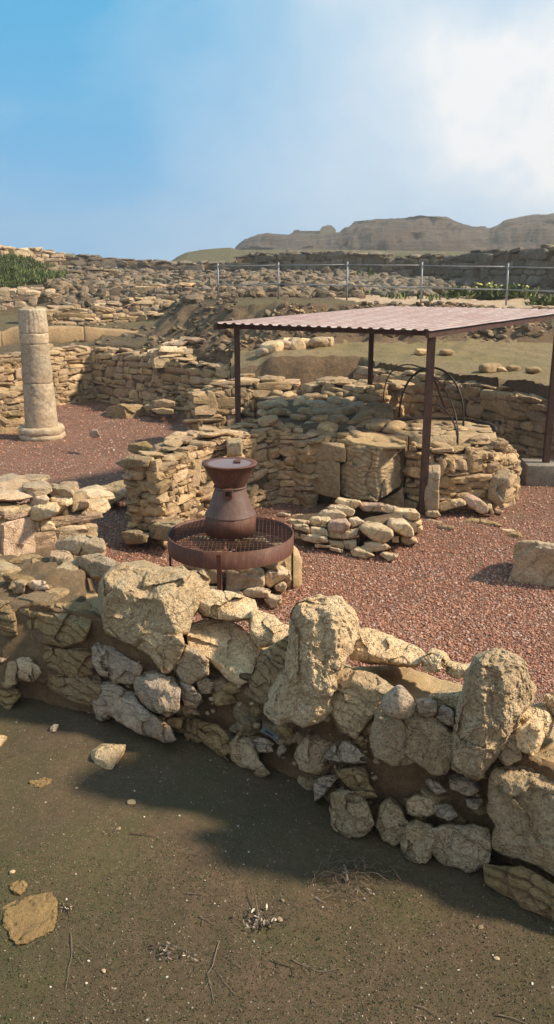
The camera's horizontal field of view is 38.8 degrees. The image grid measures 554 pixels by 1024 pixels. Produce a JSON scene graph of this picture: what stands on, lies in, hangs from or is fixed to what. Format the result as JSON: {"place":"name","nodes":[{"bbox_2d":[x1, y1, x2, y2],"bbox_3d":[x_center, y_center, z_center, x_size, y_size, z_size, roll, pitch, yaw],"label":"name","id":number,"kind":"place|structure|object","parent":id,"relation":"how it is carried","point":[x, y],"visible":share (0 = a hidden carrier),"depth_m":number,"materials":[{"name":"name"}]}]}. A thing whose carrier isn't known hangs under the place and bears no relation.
{"place":"outdoors","nodes":[
{"label":"outdoors","id":0,"kind":"place"},
{"bbox_2d":[0,546,96,684],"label":"raised earth","id":1,"kind":"structure","parent":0,"point":[79,584],"depth_m":5.25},
{"bbox_2d":[8,579,24,593],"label":"loose stone","id":2,"kind":"object","parent":1,"relation":"on","point":[21,586],"visible":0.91,"depth_m":5.29,"materials":[{"name":"stone"}]},
{"bbox_2d":[26,580,48,590],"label":"loose stone","id":3,"kind":"object","parent":1,"relation":"on","point":[36,585],"visible":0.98,"depth_m":5.30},
{"bbox_2d":[0,553,79,604],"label":"embedded stones","id":4,"kind":"object","parent":1,"relation":"on","point":[9,571],"visible":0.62,"depth_m":5.40,"materials":[{"name":"stone"}]},
{"bbox_2d":[49,549,73,563],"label":"loose stone","id":5,"kind":"object","parent":1,"relation":"on","point":[58,556],"visible":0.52,"depth_m":5.91,"materials":[{"name":"stone"}]},
{"bbox_2d":[56,534,105,555],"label":"stone slab","id":6,"kind":"structure","parent":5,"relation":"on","point":[80,545],"depth_m":6.07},
{"bbox_2d":[75,553,118,580],"bbox_3d":[-1.320,0.402,5.797,0.336,0.286,0.731,-5,17,-17],"label":"loose stone","id":7,"kind":"object","parent":1,"relation":"on","point":[96,566],"visible":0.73,"depth_m":5.59,"materials":[{"name":"stone"}]},
{"bbox_2d":[0,698,553,1023],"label":"ground","id":8,"kind":"structure","parent":0,"point":[33,716],"depth_m":3.36,"materials":[{"name":"soil"}]},
{"bbox_2d":[9,880,27,894],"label":"stone","id":9,"kind":"object","parent":8,"relation":"on","point":[17,887],"visible":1,"depth_m":3.42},
{"bbox_2d":[2,892,57,945],"bbox_3d":[-1.024,1.690,3.280,0.232,0.038,0.263,-9,18,-29],"label":"flat stone","id":10,"kind":"object","parent":8,"relation":"on","point":[28,919],"visible":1,"depth_m":3.26,"materials":[{"name":"stone"}]},
{"bbox_2d":[29,777,51,787],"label":"stone","id":11,"kind":"object","parent":8,"relation":"on","point":[42,782],"visible":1,"depth_m":4.19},
{"bbox_2d":[50,724,58,731],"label":"pebble","id":12,"kind":"object","parent":8,"relation":"on","point":[54,727],"visible":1,"depth_m":4.70,"materials":[{"name":"stone"}]},
{"bbox_2d":[91,743,125,769],"bbox_3d":[-0.971,1.365,4.462,0.184,0.124,0.284,-14,21,-41],"label":"loose stone","id":13,"kind":"object","parent":8,"relation":"on","point":[107,756],"visible":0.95,"depth_m":4.40,"materials":[{"name":"stone"}]},
{"bbox_2d":[149,939,177,962],"bbox_3d":[-0.446,1.720,3.087,0.115,0.027,0.108,-3,16,-9],"label":"leaf clump","id":14,"kind":"object","parent":8,"relation":"on","point":[166,950],"visible":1,"depth_m":3.08,"materials":[{"name":"grey plant"}]},
{"bbox_2d":[233,886,283,933],"bbox_3d":[-0.106,1.673,3.288,0.163,0.043,0.256,-10,18,-30],"label":"leaf clump","id":15,"kind":"object","parent":8,"relation":"on","point":[261,922],"visible":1,"depth_m":3.25,"materials":[{"name":"grey plant"}]},
{"bbox_2d":[0,560,553,920],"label":"stone wall","id":16,"kind":"structure","parent":8,"relation":"on","point":[420,767],"depth_m":3.85,"materials":[{"name":"stone"}]},
{"bbox_2d":[261,726,278,740],"bbox_3d":[-0.036,1.187,4.207,0.019,0.030,0.128,-14,21,-41],"label":"number plate","id":17,"kind":"object","parent":16,"relation":"attached to","point":[269,733],"visible":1,"depth_m":4.20,"materials":[{"name":"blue metal"}]},
{"bbox_2d":[0,777,553,1023],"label":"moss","id":18,"kind":"object","parent":8,"relation":"on","point":[33,852],"visible":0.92,"depth_m":3.09,"materials":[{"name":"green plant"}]},
{"bbox_2d":[66,936,88,988],"bbox_3d":[-0.773,1.742,3.069,0.085,0.018,0.274,-3,16,-10],"label":"twig","id":19,"kind":"object","parent":18,"relation":"on","point":[71,957],"visible":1,"depth_m":3.08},
{"bbox_2d":[204,941,238,1003],"bbox_3d":[-0.201,1.758,3.003,0.127,0.012,0.282,3,16,10],"label":"twig","id":20,"kind":"object","parent":18,"relation":"on","point":[217,971],"visible":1,"depth_m":3.01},
{"bbox_2d":[0,698,553,1023],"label":"soil crumbs","id":21,"kind":"object","parent":8,"relation":"on","point":[259,976],"visible":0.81,"depth_m":3.16,"materials":[{"name":"soil"}]},
{"bbox_2d":[291,959,340,973],"bbox_3d":[0.146,1.756,3.017,0.197,0.015,0.057,3,16,11],"label":"twig","id":22,"kind":"object","parent":8,"relation":"on","point":[311,967],"visible":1,"depth_m":3.02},
{"bbox_2d":[304,844,409,902],"bbox_3d":[0.352,1.608,3.497,0.464,0.066,0.385,0,16,0],"label":"twig tangle","id":23,"kind":"object","parent":8,"relation":"on","point":[343,868],"visible":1,"depth_m":3.49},
{"bbox_2d":[0,378,553,726],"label":"gravel ground","id":24,"kind":"structure","parent":0,"point":[294,509],"depth_m":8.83,"materials":[{"name":"gravel"}]},
{"bbox_2d":[0,382,24,433],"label":"wall stub","id":25,"kind":"object","parent":24,"relation":"on","point":[12,419],"depth_m":15.15,"materials":[{"name":"stone"}]},
{"bbox_2d":[18,308,65,441],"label":"stone column","id":26,"kind":"structure","parent":24,"relation":"on","point":[41,420],"depth_m":14.29,"materials":[{"name":"stone"}]},
{"bbox_2d":[0,343,95,409],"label":"rubble wall","id":27,"kind":"structure","parent":24,"relation":"on","point":[72,371],"depth_m":18.92,"materials":[{"name":"stone"}]},
{"bbox_2d":[0,473,114,555],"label":"wall stub","id":28,"kind":"object","parent":24,"relation":"on","point":[22,531],"depth_m":7.49,"materials":[{"name":"stone"}]},
{"bbox_2d":[30,494,48,504],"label":"loose stone","id":29,"kind":"object","parent":28,"relation":"on","point":[41,499],"visible":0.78,"depth_m":7.34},
{"bbox_2d":[28,502,59,521],"bbox_3d":[-2.224,0.022,7.421,0.333,0.252,0.632,-6,17,-20],"label":"loose stone","id":30,"kind":"object","parent":28,"relation":"on","point":[40,512],"visible":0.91,"depth_m":7.27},
{"bbox_2d":[48,483,73,497],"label":"loose stone","id":31,"kind":"object","parent":28,"relation":"on","point":[62,490],"visible":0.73,"depth_m":7.58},
{"bbox_2d":[79,499,89,508],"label":"loose stone","id":32,"kind":"object","parent":28,"relation":"on","point":[84,503],"visible":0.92,"depth_m":7.57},
{"bbox_2d":[89,428,100,437],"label":"loose stone","id":33,"kind":"object","parent":24,"relation":"on","point":[93,433],"visible":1,"depth_m":13.26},
{"bbox_2d":[102,480,126,505],"bbox_3d":[-2.151,-0.230,10.294,1.282,0.419,0.627,13,21,39],"label":"sill stone","id":34,"kind":"object","parent":24,"relation":"on","point":[117,489],"visible":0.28,"depth_m":9.88,"materials":[{"name":"stone"}]},
{"bbox_2d":[106,404,144,418],"bbox_3d":[-3.406,-2.224,17.445,0.998,0.430,1.022,0,16,0],"label":"stone block","id":35,"kind":"object","parent":24,"relation":"on","point":[126,411],"depth_m":17.13,"materials":[{"name":"stone"}]},
{"bbox_2d":[121,529,148,544],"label":"loose stone","id":36,"kind":"object","parent":24,"relation":"on","point":[133,536],"visible":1,"depth_m":8.39,"materials":[{"name":"stone"}]},
{"bbox_2d":[143,404,153,410],"bbox_3d":[-2.799,-2.293,17.229,0.292,0.198,0.619,-3,16,-10],"label":"stone block","id":37,"kind":"object","parent":24,"relation":"on","point":[148,407],"depth_m":17.03,"materials":[{"name":"stone"}]},
{"bbox_2d":[91,346,229,413],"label":"rubble wall","id":38,"kind":"structure","parent":24,"relation":"on","point":[122,375],"depth_m":18.35,"materials":[{"name":"stone"}]},
{"bbox_2d":[151,408,173,413],"bbox_3d":[-2.401,-2.143,16.653,0.800,0.149,0.362,11,19,33],"label":"stone block","id":39,"kind":"object","parent":24,"relation":"on","point":[163,411],"depth_m":16.48,"materials":[{"name":"stone"}]},
{"bbox_2d":[152,399,174,407],"bbox_3d":[-2.442,-2.338,16.985,0.554,0.224,0.617,0,16,0],"label":"stone block","id":40,"kind":"object","parent":24,"relation":"on","point":[163,403],"depth_m":16.81,"materials":[{"name":"stone"}]},
{"bbox_2d":[149,520,183,540],"bbox_3d":[-1.186,0.199,8.431,0.372,0.278,0.640,-3,16,-11],"label":"loose stone","id":41,"kind":"object","parent":24,"relation":"on","point":[158,530],"visible":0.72,"depth_m":8.32,"materials":[{"name":"stone"}]},
{"bbox_2d":[122,419,283,544],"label":"rubble wall","id":42,"kind":"structure","parent":24,"relation":"on","point":[172,481],"depth_m":9.04,"materials":[{"name":"stone"}]},
{"bbox_2d":[115,454,151,468],"bbox_3d":[-1.587,-0.541,8.632,0.467,0.197,0.553,0,16,0],"label":"loose stone","id":43,"kind":"object","parent":42,"relation":"on","point":[133,461],"visible":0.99,"depth_m":8.48,"materials":[{"name":"stone"}]},
{"bbox_2d":[127,441,152,454],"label":"loose stone","id":44,"kind":"object","parent":42,"relation":"on","point":[134,448],"visible":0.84,"depth_m":9.47,"materials":[{"name":"stone"}]},
{"bbox_2d":[226,438,241,456],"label":"stone block","id":45,"kind":"structure","parent":42,"relation":"attached to","point":[234,446],"depth_m":9.15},
{"bbox_2d":[257,415,278,426],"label":"loose stone","id":46,"kind":"object","parent":42,"relation":"on","point":[266,421],"visible":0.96,"depth_m":10.05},
{"bbox_2d":[182,373,301,430],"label":"rubble wall","id":47,"kind":"structure","parent":24,"relation":"on","point":[212,405],"depth_m":14.03,"materials":[{"name":"stone"}]},
{"bbox_2d":[183,538,301,608],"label":"stone plinth","id":48,"kind":"structure","parent":24,"relation":"on","point":[253,582],"depth_m":7.09,"materials":[{"name":"stone"}]},
{"bbox_2d":[167,516,293,590],"bbox_3d":[-0.422,0.465,7.254,1.150,0.582,1.154,0,16,0],"label":"grating table","id":49,"kind":"object","parent":48,"relation":"on","point":[219,561],"visible":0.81,"depth_m":6.87,"materials":[{"name":"brown paint"}]},
{"bbox_2d":[202,457,256,539],"bbox_3d":[-0.422,-0.136,7.082,0.494,0.658,0.494,0,16,0],"label":"urn","id":50,"kind":"object","parent":49,"relation":"on","point":[230,512],"visible":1,"depth_m":6.94,"materials":[{"name":"brown paint"}]},
{"bbox_2d":[274,423,335,506],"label":"rubble wall","id":51,"kind":"structure","parent":24,"relation":"on","point":[297,476],"depth_m":10.10,"materials":[{"name":"stone"}]},
{"bbox_2d":[276,497,422,560],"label":"stone wall","id":52,"kind":"structure","parent":24,"relation":"on","point":[381,526],"depth_m":8.48,"materials":[{"name":"stone"}]},
{"bbox_2d":[311,432,406,507],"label":"ashlar wall","id":53,"kind":"structure","parent":24,"relation":"on","point":[368,467],"depth_m":9.83,"materials":[{"name":"stone"}]},
{"bbox_2d":[209,302,552,362],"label":"bank stones","id":54,"kind":"object","parent":24,"relation":"on","point":[302,310],"visible":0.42,"depth_m":17.20,"materials":[{"name":"stone"}]},
{"bbox_2d":[212,306,553,514],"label":"metal shelter","id":55,"kind":"object","parent":24,"relation":"on","point":[430,324],"visible":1,"depth_m":10.41,"materials":[{"name":"metal"}]},
{"bbox_2d":[424,455,440,510],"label":"upright slab","id":56,"kind":"structure","parent":24,"relation":"on","point":[431,497],"depth_m":9.55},
{"bbox_2d":[425,509,440,517],"bbox_3d":[1.914,0.030,9.658,0.188,0.159,0.353,3,16,11],"label":"fallen block","id":57,"kind":"object","parent":24,"relation":"on","point":[432,513],"depth_m":9.53,"materials":[{"name":"stone"}]},
{"bbox_2d":[437,525,454,529],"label":"flat stone","id":58,"kind":"object","parent":24,"relation":"on","point":[450,527],"visible":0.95,"depth_m":9.11,"materials":[{"name":"stone"}]},
{"bbox_2d":[439,498,465,510],"bbox_3d":[2.174,-0.093,9.744,0.326,0.221,0.416,4,16,12],"label":"fallen block","id":59,"kind":"object","parent":24,"relation":"on","point":[451,504],"depth_m":9.61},
{"bbox_2d":[353,366,553,460],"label":"retaining wall","id":60,"kind":"structure","parent":24,"relation":"on","point":[517,420],"depth_m":13.00,"materials":[{"name":"stone"}]},
{"bbox_2d":[393,419,521,511],"bbox_3d":[2.362,-0.606,10.639,1.884,1.071,2.001,0,16,0],"label":"round oven","id":61,"kind":"object","parent":24,"relation":"on","point":[475,459],"visible":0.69,"depth_m":9.84,"materials":[{"name":"stone"}]},
{"bbox_2d":[383,364,496,444],"bbox_3d":[2.010,-1.656,11.028,1.474,0.801,3.549,-8,18,-25],"label":"iron cage","id":62,"kind":"object","parent":61,"relation":"on","point":[463,419],"visible":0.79,"depth_m":10.81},
{"bbox_2d":[462,494,488,513],"bbox_3d":[2.436,-0.098,9.706,0.329,0.256,0.503,0,16,0],"label":"fallen block","id":63,"kind":"object","parent":24,"relation":"on","point":[478,505],"depth_m":9.51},
{"bbox_2d":[463,517,501,526],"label":"flat stone","id":64,"kind":"object","parent":24,"relation":"on","point":[481,521],"visible":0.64,"depth_m":9.28,"materials":[{"name":"stone"}]},
{"bbox_2d":[487,467,509,505],"bbox_3d":[2.808,-0.340,9.941,0.253,0.472,0.671,5,16,15],"label":"leaning slab","id":65,"kind":"object","parent":24,"relation":"on","point":[498,484],"depth_m":9.70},
{"bbox_2d":[506,532,521,537],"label":"flat stone","id":66,"kind":"object","parent":24,"relation":"on","point":[515,534],"visible":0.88,"depth_m":8.81,"materials":[{"name":"stone"}]},
{"bbox_2d":[508,540,553,586],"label":"limestone block","id":67,"kind":"object","parent":24,"relation":"on","point":[533,562],"depth_m":7.36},
{"bbox_2d":[519,458,553,485],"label":"concrete footing","id":68,"kind":"object","parent":24,"relation":"on","point":[536,472],"visible":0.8,"depth_m":11.18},
{"bbox_2d":[0,296,553,360],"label":"ground","id":69,"kind":"structure","parent":0,"point":[121,339],"depth_m":20.14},
{"bbox_2d":[0,404,553,522],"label":"red gravel","id":70,"kind":"structure","parent":0,"point":[282,508],"depth_m":13.45,"materials":[{"name":"gravel"}]},
{"bbox_2d":[0,282,553,323],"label":"ground","id":71,"kind":"structure","parent":0,"point":[9,316],"depth_m":26.43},
{"bbox_2d":[0,286,55,309],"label":"rubble wall","id":72,"kind":"structure","parent":71,"relation":"on","point":[21,296],"depth_m":27.16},
{"bbox_2d":[0,245,65,269],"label":"rubble wall","id":73,"kind":"structure","parent":71,"relation":"on","point":[38,254],"depth_m":38.72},
{"bbox_2d":[0,252,67,287],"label":"green weeds","id":74,"kind":"object","parent":71,"relation":"on","point":[19,270],"visible":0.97,"depth_m":31.25,"materials":[{"name":"green plant"}]},
{"bbox_2d":[21,305,124,324],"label":"slab wall","id":75,"kind":"structure","parent":71,"relation":"on","point":[60,313],"depth_m":23.61,"materials":[{"name":"stone"}]},
{"bbox_2d":[50,311,164,324],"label":"rubble wall","id":76,"kind":"structure","parent":71,"relation":"on","point":[138,316],"depth_m":23.72,"materials":[{"name":"stone"}]},
{"bbox_2d":[92,296,174,313],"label":"rubble wall","id":77,"kind":"structure","parent":71,"relation":"on","point":[138,303],"depth_m":25.31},
{"bbox_2d":[68,267,205,274],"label":"rubble wall","id":78,"kind":"structure","parent":71,"relation":"on","point":[96,270],"depth_m":33.02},
{"bbox_2d":[62,253,233,271],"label":"rubble wall","id":79,"kind":"structure","parent":71,"relation":"on","point":[81,260],"depth_m":40.08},
{"bbox_2d":[129,282,195,296],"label":"rubble wall","id":80,"kind":"structure","parent":71,"relation":"on","point":[139,289],"depth_m":27.20,"materials":[{"name":"stone"}]},
{"bbox_2d":[43,264,548,313],"bbox_3d":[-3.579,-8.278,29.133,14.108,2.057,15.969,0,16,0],"label":"rubble","id":81,"kind":"object","parent":71,"relation":"on","point":[191,295],"visible":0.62,"depth_m":27.06,"materials":[{"name":"stone"}]},
{"bbox_2d":[354,268,373,275],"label":"weed bush","id":82,"kind":"object","parent":71,"relation":"on","point":[369,273],"visible":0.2,"depth_m":29.62,"materials":[{"name":"green plant"}]},
{"bbox_2d":[229,244,553,291],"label":"terrace wall","id":83,"kind":"structure","parent":71,"relation":"on","point":[542,256],"depth_m":30.94,"materials":[{"name":"stone"}]},
{"bbox_2d":[0,0,553,267],"label":"sky","id":84,"kind":"structure","parent":0,"point":[167,130],"materials":[{"name":"blue"}]},
{"bbox_2d":[88,303,553,420],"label":"bank","id":85,"kind":"structure","parent":0,"point":[306,369],"depth_m":16.74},
{"bbox_2d":[0,325,138,345],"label":"adobe wall","id":86,"kind":"structure","parent":85,"relation":"on","point":[61,334],"depth_m":21.03,"materials":[{"name":"stone"}]},
{"bbox_2d":[142,337,211,373],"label":"rubble wall","id":87,"kind":"structure","parent":85,"relation":"on","point":[162,354],"depth_m":17.84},
{"bbox_2d":[53,297,553,413],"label":"rubble","id":88,"kind":"object","parent":85,"relation":"on","point":[152,337],"visible":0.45,"depth_m":17.53,"materials":[{"name":"stone"}]},
{"bbox_2d":[172,248,469,263],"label":"grassy hill","id":89,"kind":"structure","parent":0,"point":[222,254],"depth_m":79.83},
{"bbox_2d":[244,394,407,460],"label":"platform ground","id":90,"kind":"structure","parent":0,"point":[306,427],"depth_m":11.27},
{"bbox_2d":[297,407,334,414],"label":"stone slab","id":91,"kind":"structure","parent":90,"relation":"on","point":[316,410],"depth_m":12.13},
{"bbox_2d":[306,400,338,407],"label":"stone slab","id":92,"kind":"structure","parent":91,"relation":"on","point":[317,403],"depth_m":12.36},
{"bbox_2d":[256,390,405,438],"bbox_3d":[0.715,-1.666,12.504,2.220,0.208,5.341,-3,16,-10],"label":"rubble","id":93,"kind":"object","parent":90,"relation":"on","point":[277,403],"visible":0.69,"depth_m":11.53,"materials":[{"name":"stone"}]},
{"bbox_2d":[342,401,364,412],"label":"stone slab","id":94,"kind":"structure","parent":90,"relation":"on","point":[357,405],"depth_m":12.23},
{"bbox_2d":[300,376,414,417],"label":"return wall","id":95,"kind":"structure","parent":90,"relation":"on","point":[362,390],"depth_m":13.40,"materials":[{"name":"stone"}]},
{"bbox_2d":[351,401,393,420],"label":"upright slab","id":96,"kind":"structure","parent":90,"relation":"on","point":[375,409],"depth_m":11.21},
{"bbox_2d":[230,336,552,385],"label":"grass terrace","id":97,"kind":"structure","parent":0,"point":[470,356],"depth_m":15.48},
{"bbox_2d":[255,348,269,357],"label":"loose stone","id":98,"kind":"object","parent":97,"relation":"on","point":[260,352],"visible":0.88,"depth_m":15.71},
{"bbox_2d":[260,340,283,352],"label":"loose stone","id":99,"kind":"object","parent":97,"relation":"on","point":[273,345],"visible":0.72,"depth_m":15.74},
{"bbox_2d":[278,339,290,349],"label":"loose stone","id":100,"kind":"object","parent":97,"relation":"on","point":[287,344],"visible":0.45,"depth_m":15.96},
{"bbox_2d":[288,337,305,349],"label":"loose stone","id":101,"kind":"object","parent":97,"relation":"on","point":[297,343],"visible":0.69,"depth_m":15.99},
{"bbox_2d":[310,336,328,347],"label":"loose stone","id":102,"kind":"object","parent":97,"relation":"on","point":[317,342],"visible":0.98,"depth_m":16.15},
{"bbox_2d":[326,337,333,346],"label":"loose stone","id":103,"kind":"object","parent":97,"relation":"on","point":[331,341],"visible":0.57,"depth_m":16.32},
{"bbox_2d":[414,348,426,354],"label":"loose stone","id":104,"kind":"object","parent":97,"relation":"on","point":[419,351],"visible":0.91,"depth_m":15.27,"materials":[{"name":"stone"}]},
{"bbox_2d":[439,349,453,355],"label":"loose stone","id":105,"kind":"object","parent":97,"relation":"on","point":[445,352],"visible":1,"depth_m":15.20,"materials":[{"name":"stone"}]},
{"bbox_2d":[478,363,501,372],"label":"loose stone","id":106,"kind":"object","parent":97,"relation":"on","point":[488,368],"visible":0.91,"depth_m":13.56,"materials":[{"name":"stone"}]},
{"bbox_2d":[505,365,519,370],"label":"loose stone","id":107,"kind":"object","parent":97,"relation":"on","point":[510,367],"visible":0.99,"depth_m":13.72,"materials":[{"name":"stone"}]},
{"bbox_2d":[525,366,541,372],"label":"loose stone","id":108,"kind":"object","parent":97,"relation":"on","point":[533,369],"visible":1,"depth_m":13.49,"materials":[{"name":"stone"}]},
{"bbox_2d":[235,213,553,251],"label":"hill","id":109,"kind":"structure","parent":0,"point":[426,233],"depth_m":151.83,"materials":[{"name":"stone"}]},
{"bbox_2d":[291,225,335,233],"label":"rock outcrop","id":110,"kind":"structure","parent":109,"relation":"on","point":[328,229],"depth_m":190.72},
{"bbox_2d":[335,295,553,308],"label":"path","id":111,"kind":"structure","parent":0,"point":[514,302],"depth_m":21.33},
{"bbox_2d":[217,262,553,304],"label":"handrail","id":112,"kind":"object","parent":111,"relation":"on","point":[347,285],"visible":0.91,"depth_m":19.36,"materials":[{"name":"metal"}]},
{"bbox_2d":[303,276,473,300],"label":"weeds","id":113,"kind":"object","parent":111,"relation":"on","point":[431,297],"visible":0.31,"depth_m":22.23,"materials":[{"name":"green plant"}]},
{"bbox_2d":[442,285,469,297],"bbox_3d":[5.333,-6.476,23.116,0.919,0.437,0.672,0,16,0],"label":"weed bush","id":114,"kind":"object","parent":111,"relation":"on","point":[453,292],"visible":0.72,"depth_m":23.00,"materials":[{"name":"green plant"}]},
{"bbox_2d":[453,278,515,299],"bbox_3d":[6.019,-6.429,22.639,1.821,0.626,0.992,3,16,12],"label":"weed bush","id":115,"kind":"object","parent":111,"relation":"on","point":[483,294],"visible":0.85,"depth_m":22.45,"materials":[{"name":"green plant"}]},
{"bbox_2d":[493,281,541,297],"bbox_3d":[6.809,-6.351,22.417,1.568,0.474,0.839,0,16,0],"label":"weed bush","id":116,"kind":"object","parent":111,"relation":"on","point":[520,294],"visible":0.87,"depth_m":22.28,"materials":[{"name":"green plant"}]},
{"bbox_2d":[522,292,553,305],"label":"weed bush","id":117,"kind":"object","parent":111,"relation":"on","point":[546,299],"visible":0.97,"depth_m":19.48,"materials":[{"name":"green plant"}]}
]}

